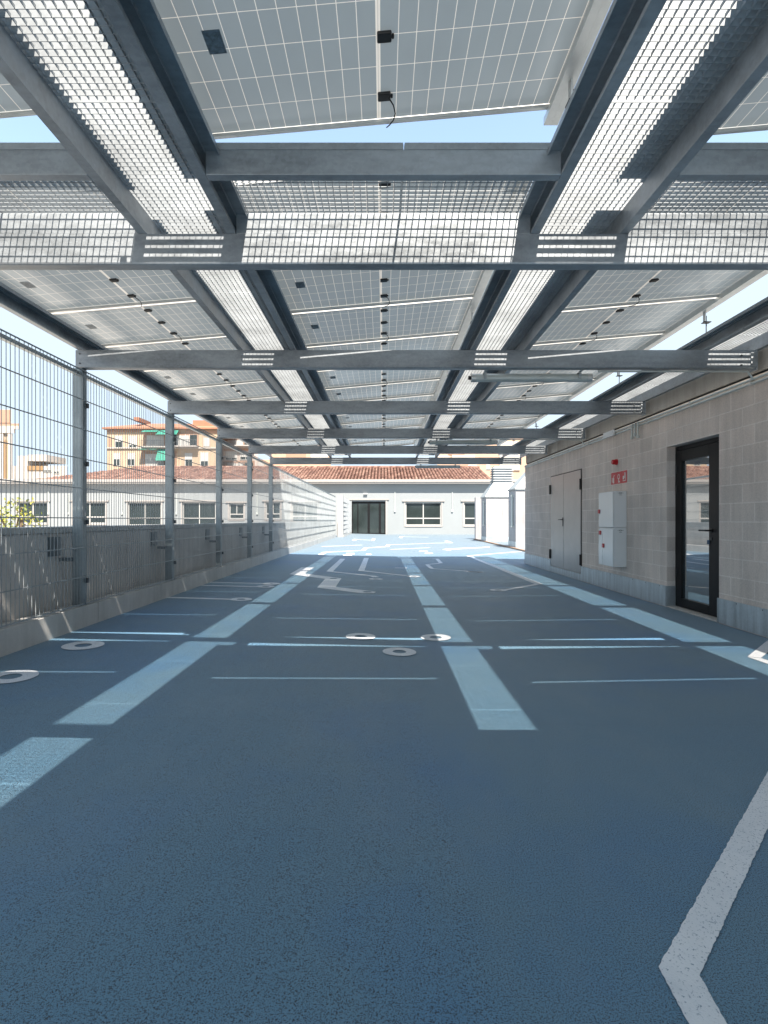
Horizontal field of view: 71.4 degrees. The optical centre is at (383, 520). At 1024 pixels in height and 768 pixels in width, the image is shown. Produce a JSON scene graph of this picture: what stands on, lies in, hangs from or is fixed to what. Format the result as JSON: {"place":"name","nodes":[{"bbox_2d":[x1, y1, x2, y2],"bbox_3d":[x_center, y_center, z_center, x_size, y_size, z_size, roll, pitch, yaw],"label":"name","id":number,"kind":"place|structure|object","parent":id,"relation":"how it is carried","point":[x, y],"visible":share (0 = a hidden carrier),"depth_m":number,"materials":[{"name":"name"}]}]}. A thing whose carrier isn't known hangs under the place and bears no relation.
{"place":"outdoors","nodes":[
{"label":"outdoors","id":0,"kind":"place"},
{"bbox_2d":[0,410,18,478],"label":"apartment building","id":1,"kind":"structure","parent":0,"point":[8,441],"depth_m":61.84,"materials":[{"name":"paint"}]},
{"bbox_2d":[13,455,66,478],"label":"apartment building","id":2,"kind":"structure","parent":0,"point":[39,460],"depth_m":80.00,"materials":[{"name":"paint"}]},
{"bbox_2d":[102,417,216,469],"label":"apartment building","id":3,"kind":"structure","parent":0,"point":[208,428],"depth_m":94.95,"materials":[{"name":"orange paint"}]},
{"bbox_2d":[0,466,516,534],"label":"white building","id":4,"kind":"structure","parent":0,"point":[398,499],"depth_m":46.90,"materials":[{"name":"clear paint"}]},
{"bbox_2d":[13,500,49,524],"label":"window","id":5,"kind":"structure","parent":4,"relation":"in","point":[46,520],"depth_m":47.04,"materials":[{"name":"white glass"}]},
{"bbox_2d":[69,500,108,524],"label":"window","id":6,"kind":"structure","parent":4,"relation":"in","point":[89,502],"depth_m":47.02,"materials":[{"name":"white glass"}]},
{"bbox_2d":[124,500,162,524],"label":"window","id":7,"kind":"structure","parent":4,"relation":"in","point":[146,502],"depth_m":47.04,"materials":[{"name":"white glass"}]},
{"bbox_2d":[180,500,215,523],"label":"window","id":8,"kind":"structure","parent":4,"relation":"in","point":[199,504],"depth_m":47.04,"materials":[{"name":"white glass"}]},
{"bbox_2d":[349,499,388,533],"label":"entrance door","id":9,"kind":"structure","parent":4,"relation":"in","point":[368,517],"depth_m":47.04,"materials":[{"name":"black glass"}]},
{"bbox_2d":[402,500,444,526],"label":"window","id":10,"kind":"structure","parent":4,"relation":"in","point":[416,512],"depth_m":47.04,"materials":[{"name":"white glass"}]},
{"bbox_2d":[461,500,474,526],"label":"window","id":11,"kind":"structure","parent":4,"relation":"in","point":[468,505],"depth_m":47.04,"materials":[{"name":"white glass"}]},
{"bbox_2d":[272,454,330,465],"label":"apartment building","id":12,"kind":"structure","parent":0,"point":[299,455],"depth_m":112.00,"materials":[{"name":"beige paint"}]},
{"bbox_2d":[0,534,767,1023],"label":"roof deck floor","id":13,"kind":"structure","parent":0,"point":[410,778],"depth_m":2.30,"materials":[{"name":"blue rubber"}]},
{"bbox_2d":[0,521,332,623],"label":"parapet wall","id":14,"kind":"structure","parent":13,"relation":"on","point":[199,548],"depth_m":6.51,"materials":[{"name":"concrete"}]},
{"bbox_2d":[0,534,335,656],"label":"kerb","id":15,"kind":"structure","parent":13,"relation":"on","point":[16,637],"depth_m":6.27,"materials":[{"name":"concrete"}]},
{"bbox_2d":[0,328,335,627],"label":"fence","id":16,"kind":"object","parent":15,"relation":"on","point":[80,463],"visible":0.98,"depth_m":6.87,"materials":[{"name":"metal"}]},
{"bbox_2d":[0,234,767,269],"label":"cross beam","id":17,"kind":"structure","parent":16,"relation":"on","point":[383,251],"depth_m":3.40,"materials":[{"name":"metal"}]},
{"bbox_2d":[0,214,137,233],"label":"transom","id":18,"kind":"object","parent":17,"relation":"on","point":[64,224],"visible":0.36,"depth_m":3.40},
{"bbox_2d":[236,214,530,233],"bbox_3d":[0.000,-1.890,3.433,1.878,0.132,0.055,0,0,0],"label":"transom","id":19,"kind":"object","parent":17,"relation":"on","point":[383,224],"visible":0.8,"depth_m":3.40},
{"bbox_2d":[629,214,767,233],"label":"walkway grating","id":20,"kind":"object","parent":17,"relation":"on","point":[702,224],"visible":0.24,"depth_m":3.40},
{"bbox_2d":[270,457,520,464],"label":"cross beam","id":21,"kind":"structure","parent":16,"relation":"on","point":[395,460],"depth_m":15.50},
{"bbox_2d":[248,446,546,454],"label":"cross beam","id":22,"kind":"structure","parent":16,"relation":"on","point":[397,449],"depth_m":13.05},
{"bbox_2d":[217,428,584,439],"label":"cross beam","id":23,"kind":"structure","parent":16,"relation":"on","point":[400,433],"depth_m":10.60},
{"bbox_2d":[428,439,497,444],"bbox_3d":[1.600,-1.580,10.760,1.400,0.102,0.160,0,0,0],"label":"tube light","id":24,"kind":"object","parent":23,"relation":"attached to","point":[462,442],"visible":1,"depth_m":10.76,"materials":[{"name":"metal"}]},
{"bbox_2d":[168,401,645,415],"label":"cross beam","id":25,"kind":"structure","parent":16,"relation":"on","point":[406,407],"depth_m":8.16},
{"bbox_2d":[0,282,271,456],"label":"long beam","id":26,"kind":"structure","parent":25,"relation":"on","point":[22,307],"depth_m":5.52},
{"bbox_2d":[0,150,92,180],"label":"transom","id":27,"kind":"object","parent":26,"relation":"attached to","point":[39,165],"visible":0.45,"depth_m":2.82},
{"bbox_2d":[0,143,120,213],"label":"walkway grating","id":28,"kind":"object","parent":27,"relation":"on","point":[18,204],"visible":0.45,"depth_m":3.25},
{"bbox_2d":[0,23,331,456],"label":"long beam","id":29,"kind":"structure","parent":25,"relation":"on","point":[19,72],"depth_m":2.77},
{"bbox_2d":[0,0,151,99],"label":"grating panel","id":30,"kind":"object","parent":29,"relation":"on","point":[70,48],"visible":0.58,"depth_m":2.22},
{"bbox_2d":[57,96,220,224],"bbox_3d":[-1.250,-1.972,3.021,0.562,0.031,1.038,0,0,0],"label":"grating panel","id":31,"kind":"object","parent":29,"relation":"on","point":[134,141],"visible":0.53,"depth_m":2.88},
{"bbox_2d":[155,223,257,291],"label":"grating panel","id":32,"kind":"object","parent":29,"relation":"on","point":[226,280],"visible":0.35,"depth_m":4.25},
{"bbox_2d":[207,291,280,334],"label":"grating panel","id":33,"kind":"object","parent":29,"relation":"on","point":[247,312],"visible":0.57,"depth_m":5.02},
{"bbox_2d":[240,334,289,349],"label":"grating panel","id":34,"kind":"object","parent":29,"relation":"on","point":[266,342],"visible":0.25,"depth_m":5.86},
{"bbox_2d":[268,370,308,384],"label":"grating panel","id":35,"kind":"object","parent":29,"relation":"on","point":[288,377],"visible":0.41,"depth_m":7.33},
{"bbox_2d":[280,385,317,400],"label":"grating panel","id":36,"kind":"object","parent":29,"relation":"on","point":[299,392],"visible":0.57,"depth_m":8.21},
{"bbox_2d":[100,0,350,456],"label":"long beam","id":37,"kind":"structure","parent":25,"relation":"on","point":[140,28],"depth_m":2.53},
{"bbox_2d":[206,150,560,180],"bbox_3d":[0.000,-1.890,2.848,1.878,0.132,0.055,0,0,0],"label":"transom","id":38,"kind":"object","parent":37,"relation":"attached to","point":[382,165],"visible":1,"depth_m":2.82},
{"bbox_2d":[217,143,402,213],"bbox_3d":[-0.417,-1.974,3.141,1.047,0.037,0.644,0,0,0],"label":"walkway grating","id":39,"kind":"object","parent":38,"relation":"on","point":[310,146],"visible":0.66,"depth_m":3.17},
{"bbox_2d":[400,143,549,213],"bbox_3d":[0.525,-1.974,3.141,0.830,0.037,0.644,0,0,0],"label":"walkway grating","id":40,"kind":"object","parent":38,"relation":"on","point":[476,146],"visible":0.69,"depth_m":3.18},
{"bbox_3d":[-1.030,-2.081,0.210,0.190,0.060,5.620,0,0,0],"label":"support rail","id":41,"kind":"object","parent":37,"relation":"on","visible":0},
{"bbox_2d":[153,0,589,138],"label":"solar panel","id":42,"kind":"object","parent":41,"relation":"on","point":[258,67],"visible":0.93,"depth_m":2.57,"materials":[{"name":"grey glass"}]},
{"bbox_3d":[-1.030,-2.081,9.665,0.190,0.060,12.670,0,0,0],"label":"support rail","id":43,"kind":"object","parent":37,"relation":"on","visible":0},
{"bbox_2d":[234,181,516,212],"bbox_3d":[-0.022,-2.199,3.889,1.924,0.060,1.044,-5,0,0],"label":"solar panel","id":44,"kind":"object","parent":43,"relation":"on","point":[400,208],"visible":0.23,"depth_m":3.68,"materials":[{"name":"grey glass"}]},
{"bbox_2d":[273,270,482,312],"bbox_3d":[-0.022,-2.199,4.947,1.924,0.060,1.044,-5,0,0],"label":"solar panel","id":45,"kind":"object","parent":43,"relation":"on","point":[310,290],"visible":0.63,"depth_m":5.09,"materials":[{"name":"grey glass"}]},
{"bbox_2d":[348,439,410,444],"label":"solar panel","id":46,"kind":"object","parent":43,"relation":"on","point":[357,441],"visible":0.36,"depth_m":14.84,"materials":[{"name":"grey glass"}]},
{"bbox_2d":[318,370,442,388],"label":"solar panel","id":47,"kind":"object","parent":43,"relation":"on","point":[333,379],"visible":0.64,"depth_m":8.30,"materials":[{"name":"grey glass"}]},
{"bbox_2d":[337,415,424,424],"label":"solar panel","id":48,"kind":"object","parent":43,"relation":"on","point":[348,419],"visible":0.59,"depth_m":11.60,"materials":[{"name":"grey glass"}]},
{"bbox_2d":[292,297,471,346],"bbox_3d":[-0.022,-2.199,6.005,1.924,0.060,1.044,-5,0,0],"label":"solar panel","id":49,"kind":"object","parent":43,"relation":"on","point":[381,322],"visible":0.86,"depth_m":5.99,"materials":[{"name":"grey glass"}]},
{"bbox_2d":[307,334,456,370],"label":"solar panel","id":50,"kind":"object","parent":43,"relation":"on","point":[441,342],"visible":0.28,"depth_m":6.79,"materials":[{"name":"grey glass"}]},
{"bbox_2d":[326,379,438,400],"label":"solar panel","id":51,"kind":"object","parent":43,"relation":"on","point":[393,390],"visible":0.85,"depth_m":9.22,"materials":[{"name":"grey glass"}]},
{"bbox_2d":[341,417,423,427],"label":"solar panel","id":52,"kind":"object","parent":43,"relation":"on","point":[411,422],"visible":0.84,"depth_m":12.37,"materials":[{"name":"grey glass"}]},
{"bbox_2d":[350,439,415,445],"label":"solar panel","id":53,"kind":"object","parent":43,"relation":"on","point":[401,442],"visible":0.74,"depth_m":15.56,"materials":[{"name":"grey glass"}]},
{"bbox_2d":[369,395,432,400],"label":"solar panel","id":54,"kind":"object","parent":43,"relation":"on","point":[423,398],"visible":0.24,"depth_m":9.97,"materials":[{"name":"grey glass"}]},
{"bbox_2d":[416,0,666,456],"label":"long beam","id":55,"kind":"structure","parent":25,"relation":"on","point":[626,27],"depth_m":2.53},
{"bbox_2d":[449,385,486,400],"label":"grating panel","id":56,"kind":"object","parent":55,"relation":"on","point":[467,392],"visible":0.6,"depth_m":8.21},
{"bbox_2d":[414,181,532,445],"bbox_3d":[0.958,-2.115,9.665,0.105,0.316,12.670,0,0,0],"label":"support rail","id":57,"kind":"object","parent":55,"relation":"on","point":[484,279],"visible":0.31,"depth_m":5.68,"materials":[{"name":"metal"}]},
{"bbox_2d":[457,370,498,384],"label":"grating panel","id":58,"kind":"object","parent":55,"relation":"on","point":[464,380],"visible":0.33,"depth_m":7.29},
{"bbox_2d":[477,334,525,349],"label":"grating panel","id":59,"kind":"object","parent":55,"relation":"on","point":[500,342],"visible":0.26,"depth_m":5.86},
{"bbox_2d":[485,291,558,334],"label":"grating panel","id":60,"kind":"object","parent":55,"relation":"on","point":[520,312],"visible":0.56,"depth_m":5.02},
{"bbox_2d":[544,0,612,124],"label":"support rail","id":61,"kind":"object","parent":55,"relation":"on","point":[590,26],"visible":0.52,"depth_m":2.58,"materials":[{"name":"metal"}]},
{"bbox_2d":[546,96,708,224],"bbox_3d":[1.250,-1.972,3.021,0.562,0.031,1.038,0,0,0],"label":"grating panel","id":62,"kind":"object","parent":55,"relation":"on","point":[631,142],"visible":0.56,"depth_m":2.88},
{"bbox_2d":[435,21,767,456],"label":"long beam","id":63,"kind":"structure","parent":25,"relation":"on","point":[746,73],"depth_m":2.74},
{"bbox_2d":[509,223,611,291],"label":"grating panel","id":64,"kind":"object","parent":63,"relation":"on","point":[540,280],"visible":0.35,"depth_m":4.25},
{"bbox_2d":[615,0,767,99],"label":"grating panel","id":65,"kind":"object","parent":63,"relation":"on","point":[696,48],"visible":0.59,"depth_m":2.22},
{"bbox_3d":[1.464,-2.081,0.210,0.190,0.060,5.620,0,0,0],"label":"support rail","id":66,"kind":"object","parent":63,"relation":"on","visible":0},
{"bbox_2d":[713,71,767,134],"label":"solar panel","id":67,"kind":"object","parent":66,"relation":"on","point":[749,113],"depth_m":2.87,"materials":[{"name":"grey glass"}]},
{"bbox_3d":[1.464,-2.081,9.665,0.190,0.060,12.670,0,0,0],"label":"support rail","id":68,"kind":"object","parent":63,"relation":"on","visible":0},
{"bbox_2d":[463,417,536,427],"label":"solar panel","id":69,"kind":"object","parent":68,"relation":"on","point":[508,423],"visible":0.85,"depth_m":12.42,"materials":[{"name":"grey glass"}]},
{"bbox_2d":[466,415,539,423],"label":"solar panel","id":70,"kind":"object","parent":68,"relation":"on","point":[480,418],"visible":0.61,"depth_m":11.65,"materials":[{"name":"grey glass"}]},
{"bbox_2d":[486,379,593,400],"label":"solar panel","id":71,"kind":"object","parent":68,"relation":"on","point":[533,391],"visible":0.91,"depth_m":9.27,"materials":[{"name":"grey glass"}]},
{"bbox_2d":[497,370,603,387],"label":"solar panel","id":72,"kind":"object","parent":68,"relation":"on","point":[596,373],"visible":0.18,"depth_m":8.21,"materials":[{"name":"grey glass"}]},
{"bbox_2d":[529,334,660,349],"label":"solar panel","id":73,"kind":"object","parent":68,"relation":"on","point":[631,343],"visible":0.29,"depth_m":6.81,"materials":[{"name":"grey glass"}]},
{"bbox_2d":[534,297,716,344],"bbox_3d":[2.471,-2.199,6.005,1.924,0.060,1.044,-5,0,0],"label":"solar panel","id":74,"kind":"object","parent":68,"relation":"on","point":[591,324],"visible":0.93,"depth_m":6.00,"materials":[{"name":"grey glass"}]},
{"bbox_2d":[563,270,756,310],"bbox_3d":[2.471,-2.199,4.947,1.924,0.060,1.044,-5,0,0],"label":"solar panel","id":75,"kind":"object","parent":68,"relation":"on","point":[605,288],"visible":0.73,"depth_m":5.12,"materials":[{"name":"grey glass"}]},
{"bbox_2d":[649,181,767,212],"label":"solar panel","id":76,"kind":"object","parent":68,"relation":"on","point":[702,197],"visible":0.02,"depth_m":3.66,"materials":[{"name":"glass"}]},
{"bbox_2d":[502,297,767,456],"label":"long beam","id":77,"kind":"structure","parent":25,"relation":"on","point":[745,320],"depth_m":5.75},
{"bbox_2d":[497,270,767,445],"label":"support rail","id":78,"kind":"object","parent":77,"relation":"on","point":[731,292],"visible":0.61,"depth_m":5.97,"materials":[{"name":"metal"}]},
{"bbox_2d":[613,385,657,400],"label":"grating panel","id":79,"kind":"object","parent":77,"relation":"on","point":[639,390],"visible":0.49,"depth_m":8.21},
{"bbox_2d":[643,372,684,384],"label":"grating panel","id":80,"kind":"object","parent":77,"relation":"on","point":[662,378],"visible":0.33,"depth_m":7.39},
{"bbox_2d":[674,150,767,180],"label":"transom","id":81,"kind":"object","parent":77,"relation":"attached to","point":[727,165],"visible":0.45,"depth_m":2.82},
{"bbox_2d":[646,143,767,213],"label":"walkway grating","id":82,"kind":"object","parent":81,"relation":"on","point":[758,200],"visible":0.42,"depth_m":3.24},
{"bbox_2d":[710,334,760,349],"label":"grating panel","id":83,"kind":"object","parent":77,"relation":"on","point":[735,341],"visible":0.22,"depth_m":5.86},
{"bbox_2d":[741,319,767,334],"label":"grating panel","id":84,"kind":"object","parent":77,"relation":"on","point":[761,328],"visible":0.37,"depth_m":5.51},
{"bbox_2d":[520,332,767,457],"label":"long beam","id":85,"kind":"structure","parent":25,"relation":"on","point":[760,342],"depth_m":7.44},
{"bbox_2d":[76,350,757,371],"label":"cross beam","id":86,"kind":"structure","parent":16,"relation":"on","point":[416,359],"depth_m":5.72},
{"bbox_2d":[468,370,592,381],"bbox_3d":[1.620,-1.580,5.880,1.360,0.102,0.160,0,0,0],"label":"tube light","id":87,"kind":"object","parent":86,"relation":"attached to","point":[486,377],"visible":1,"depth_m":5.87,"materials":[{"name":"metal"}]},
{"bbox_2d":[598,370,753,378],"bbox_3d":[3.159,-1.571,5.770,1.678,0.094,0.020,0,0,0],"label":"cable conduit","id":88,"kind":"object","parent":86,"relation":"attached to","point":[749,374],"visible":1,"depth_m":5.76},
{"bbox_2d":[337,495,342,536],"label":"end pillar","id":89,"kind":"structure","parent":13,"relation":"on","point":[339,515],"depth_m":36.80,"materials":[{"name":"white paint"}]},
{"bbox_2d":[343,497,351,536],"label":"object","id":90,"kind":"object","parent":13,"relation":"on","point":[347,516],"visible":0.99,"depth_m":41.21,"materials":[{"name":"concrete"}]},
{"bbox_2d":[480,466,512,541],"bbox_3d":[6.665,-0.940,31.050,1.870,4.350,1.600,0,0,0],"label":"ventilation shaft","id":91,"kind":"object","parent":13,"relation":"on","point":[494,497],"visible":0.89,"depth_m":30.30,"materials":[{"name":"metal"}]},
{"bbox_2d":[507,472,524,548],"bbox_3d":[6.650,-0.865,23.875,2.000,4.200,1.450,0,0,0],"label":"ventilation shaft","id":92,"kind":"object","parent":13,"relation":"on","point":[516,490],"visible":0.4,"depth_m":23.20,"materials":[{"name":"paint"}]},
{"bbox_2d":[524,347,767,637],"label":"block building","id":93,"kind":"structure","parent":13,"relation":"on","point":[695,486],"depth_m":7.45,"materials":[{"name":"concrete"}]},
{"bbox_2d":[549,469,581,572],"bbox_3d":[4.018,0.018,11.860,0.123,2.139,2.034,0,0,0],"label":"metal door","id":94,"kind":"structure","parent":93,"relation":"in","point":[565,489],"depth_m":11.74,"materials":[{"name":"grey metal"}]},
{"bbox_2d":[598,491,626,566],"bbox_3d":[3.905,0.145,9.140,0.247,1.260,0.600,0,0,0],"label":"fire hose cabinet","id":95,"kind":"object","parent":93,"relation":"attached to","point":[612,511],"visible":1,"depth_m":8.85,"materials":[{"name":"white plastic"}]},
{"bbox_2d":[524,372,767,466],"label":"conduit pipe","id":96,"kind":"object","parent":93,"relation":"attached to","point":[730,387],"visible":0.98,"depth_m":7.17,"materials":[{"name":"metal"}]},
{"bbox_2d":[524,376,767,467],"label":"conduit pipe","id":97,"kind":"object","parent":93,"relation":"attached to","point":[730,391],"visible":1,"depth_m":7.17,"materials":[{"name":"metal"}]},
{"bbox_2d":[675,437,718,616],"bbox_3d":[4.147,0.088,7.007,0.146,2.247,1.181,0,0,0],"label":"glass door","id":98,"kind":"structure","parent":93,"relation":"in","point":[697,463],"depth_m":7.09,"materials":[{"name":"grey"}]},
{"bbox_2d":[0,1,767,474],"label":"sky","id":99,"kind":"structure","parent":0,"point":[520,127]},
{"bbox_2d":[475,497,480,539],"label":"block pier","id":100,"kind":"structure","parent":0,"point":[477,517],"depth_m":34.40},
{"bbox_2d":[437,440,526,478],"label":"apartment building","id":101,"kind":"structure","parent":0,"point":[518,471],"depth_m":108.00,"materials":[{"name":"beige paint"}]},
{"bbox_3d":[-3.524,-2.081,9.665,0.190,0.060,12.670,0,0,0],"label":"support rail","id":102,"kind":"object","parent":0,"visible":0},
{"bbox_2d":[0,181,117,212],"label":"solar panel","id":103,"kind":"object","parent":102,"relation":"on","point":[63,197],"visible":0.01,"depth_m":3.73,"materials":[{"name":"glass"}]},
{"bbox_2d":[0,270,193,312],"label":"solar panel","id":104,"kind":"object","parent":102,"relation":"on","point":[52,291],"visible":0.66,"depth_m":5.08,"materials":[{"name":"grey glass"}]},
{"bbox_2d":[51,300,224,346],"bbox_3d":[-2.517,-2.199,6.005,1.924,0.060,1.044,-5,0,0],"label":"solar panel","id":105,"kind":"object","parent":102,"relation":"on","point":[148,323],"visible":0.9,"depth_m":5.99,"materials":[{"name":"grey glass"}]},
{"bbox_2d":[106,336,236,370],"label":"solar panel","id":106,"kind":"object","parent":102,"relation":"on","point":[218,343],"visible":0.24,"depth_m":6.75,"materials":[{"name":"grey glass"}]},
{"bbox_2d":[144,370,263,388],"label":"solar panel","id":107,"kind":"object","parent":102,"relation":"on","point":[176,379],"visible":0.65,"depth_m":8.26,"materials":[{"name":"grey glass"}]},
{"bbox_2d":[173,381,276,400],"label":"solar panel","id":108,"kind":"object","parent":102,"relation":"on","point":[241,391],"visible":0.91,"depth_m":9.21,"materials":[{"name":"grey glass"}]},
{"bbox_2d":[215,415,295,423],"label":"solar panel","id":109,"kind":"object","parent":102,"relation":"on","point":[234,419],"visible":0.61,"depth_m":11.56,"materials":[{"name":"grey glass"}]},
{"bbox_2d":[230,419,302,427],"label":"solar panel","id":110,"kind":"object","parent":102,"relation":"on","point":[291,423],"visible":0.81,"depth_m":12.34,"materials":[{"name":"grey glass"}]},
{"bbox_2d":[254,439,313,444],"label":"solar panel","id":111,"kind":"object","parent":102,"relation":"on","point":[268,441],"visible":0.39,"depth_m":14.81,"materials":[{"name":"grey glass"}]},
{"label":"courtyard ground","id":112,"kind":"structure","parent":0,"visible":0},
{"bbox_2d":[0,497,42,526],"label":"courtyard tree","id":113,"kind":"object","parent":112,"relation":"on","point":[17,523],"visible":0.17,"depth_m":19.34,"materials":[{"name":"green plant"}]},
{"bbox_2d":[222,439,257,465],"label":"apartment building","id":114,"kind":"structure","parent":112,"relation":"on","point":[239,444],"depth_m":103.92,"materials":[{"name":"pink paint"}]},
{"bbox_3d":[-3.524,-2.081,0.210,0.190,0.060,5.620,0,0,0],"label":"support rail","id":115,"kind":"object","parent":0,"visible":0},
{"bbox_2d":[0,73,35,118],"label":"solar panel","id":116,"kind":"object","parent":115,"relation":"on","point":[13,103],"depth_m":2.91,"materials":[{"name":"grey glass"}]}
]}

